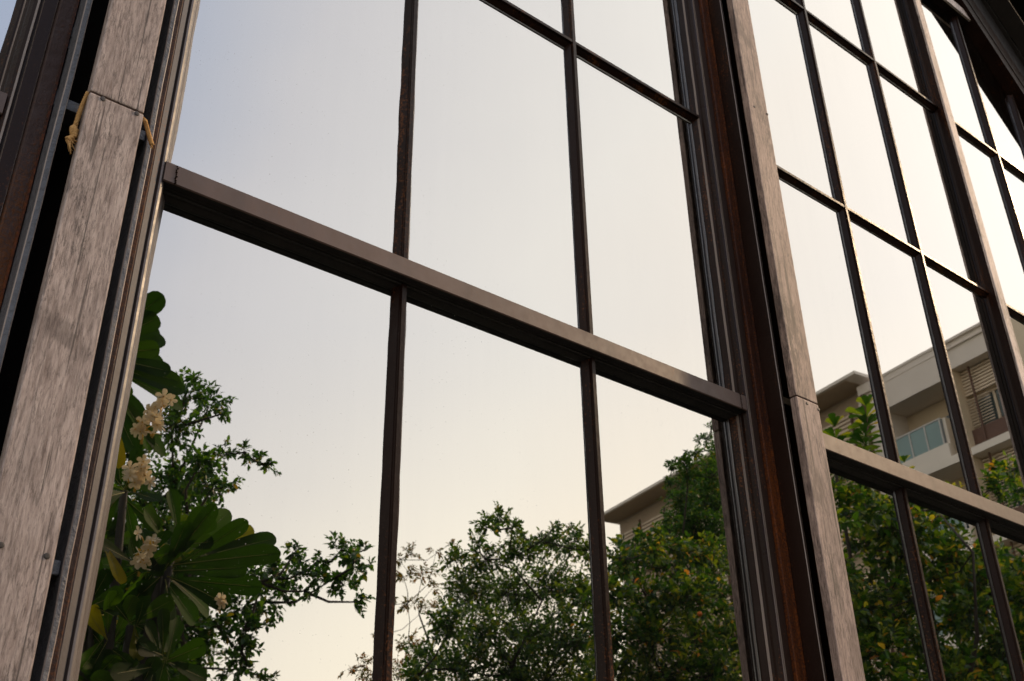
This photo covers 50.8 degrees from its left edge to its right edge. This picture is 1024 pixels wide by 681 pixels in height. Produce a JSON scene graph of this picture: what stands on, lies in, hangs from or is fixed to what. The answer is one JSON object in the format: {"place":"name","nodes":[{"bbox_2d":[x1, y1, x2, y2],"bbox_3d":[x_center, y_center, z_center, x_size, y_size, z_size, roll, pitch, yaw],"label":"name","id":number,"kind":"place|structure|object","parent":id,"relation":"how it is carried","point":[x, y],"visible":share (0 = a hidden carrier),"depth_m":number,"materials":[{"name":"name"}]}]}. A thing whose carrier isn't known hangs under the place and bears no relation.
{"place":"outdoors","nodes":[
{"label":"outdoors","id":0,"kind":"place"},
{"label":"ground","id":1,"kind":"structure","parent":0,"visible":0},
{"bbox_2d":[0,0,145,580],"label":"steel column","id":2,"kind":"structure","parent":1,"relation":"on","point":[17,341],"depth_m":1.98,"materials":[{"name":"black metal"}]},
{"bbox_2d":[0,93,142,680],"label":"wooden board","id":3,"kind":"object","parent":2,"relation":"attached to","point":[37,458],"visible":1,"depth_m":1.73,"materials":[{"name":"wood"}]},
{"bbox_2d":[88,0,166,113],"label":"wooden board","id":4,"kind":"object","parent":2,"relation":"attached to","point":[121,74],"visible":0.83,"depth_m":2.07,"materials":[{"name":"wood"}]},
{"bbox_2d":[65,91,153,152],"bbox_3d":[-0.739,-0.394,2.002,0.064,0.204,0.148,-17,-33,26],"label":"twine","id":5,"kind":"object","parent":4,"relation":"hanging from","point":[73,135],"visible":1,"depth_m":1.96,"materials":[{"name":"fabric"}]},
{"bbox_2d":[0,0,1023,680],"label":"window glass","id":6,"kind":"object","parent":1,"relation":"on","point":[252,356],"visible":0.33,"depth_m":9.91,"materials":[{"name":"clear glass"}]},
{"bbox_2d":[662,0,792,680],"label":"steel column","id":7,"kind":"structure","parent":1,"relation":"on","point":[742,608],"depth_m":3.40,"materials":[{"name":"black metal"}]},
{"bbox_2d":[727,0,816,403],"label":"wooden board","id":8,"kind":"object","parent":7,"relation":"attached to","point":[798,369],"visible":0.95,"depth_m":3.44,"materials":[{"name":"wood"}]},
{"bbox_2d":[790,396,864,680],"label":"wooden board","id":9,"kind":"object","parent":7,"relation":"attached to","point":[845,653],"visible":1,"depth_m":2.90,"materials":[{"name":"wood"}]},
{"bbox_3d":[1.391,2.842,2.495,11.400,0.784,0.400,21,-36,-33],"label":"plinth wall","id":10,"kind":"object","parent":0,"visible":0},
{"bbox_2d":[0,0,92,370],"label":"steel window","id":11,"kind":"structure","parent":10,"relation":"on","point":[41,47],"depth_m":2.00,"materials":[{"name":"paint"}]},
{"bbox_2d":[30,0,826,680],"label":"steel window","id":12,"kind":"structure","parent":10,"relation":"on","point":[746,398],"depth_m":2.69,"materials":[{"name":"metal"}]},
{"bbox_3d":[-0.361,-3.231,4.252,6.952,0.603,0.065,21,-36,-33],"label":"upper wall","id":13,"kind":"object","parent":12,"relation":"on","visible":0},
{"bbox_2d":[849,0,1023,265],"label":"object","id":14,"kind":"object","parent":13,"relation":"attached to","point":[890,33],"visible":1,"depth_m":6.49,"materials":[{"name":"paint"}]},
{"bbox_2d":[723,0,1023,680],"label":"steel window","id":15,"kind":"structure","parent":10,"relation":"on","point":[892,473],"depth_m":3.94,"materials":[{"name":"metal"}]},
{"bbox_2d":[913,0,1023,394],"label":"batten","id":16,"kind":"object","parent":15,"relation":"attached to","point":[1011,337],"depth_m":4.88,"materials":[{"name":"brown wood"}]},
{"bbox_2d":[920,0,1023,323],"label":"steel window","id":17,"kind":"structure","parent":10,"relation":"on","point":[985,103],"depth_m":5.66,"materials":[{"name":"paint"}]}
]}

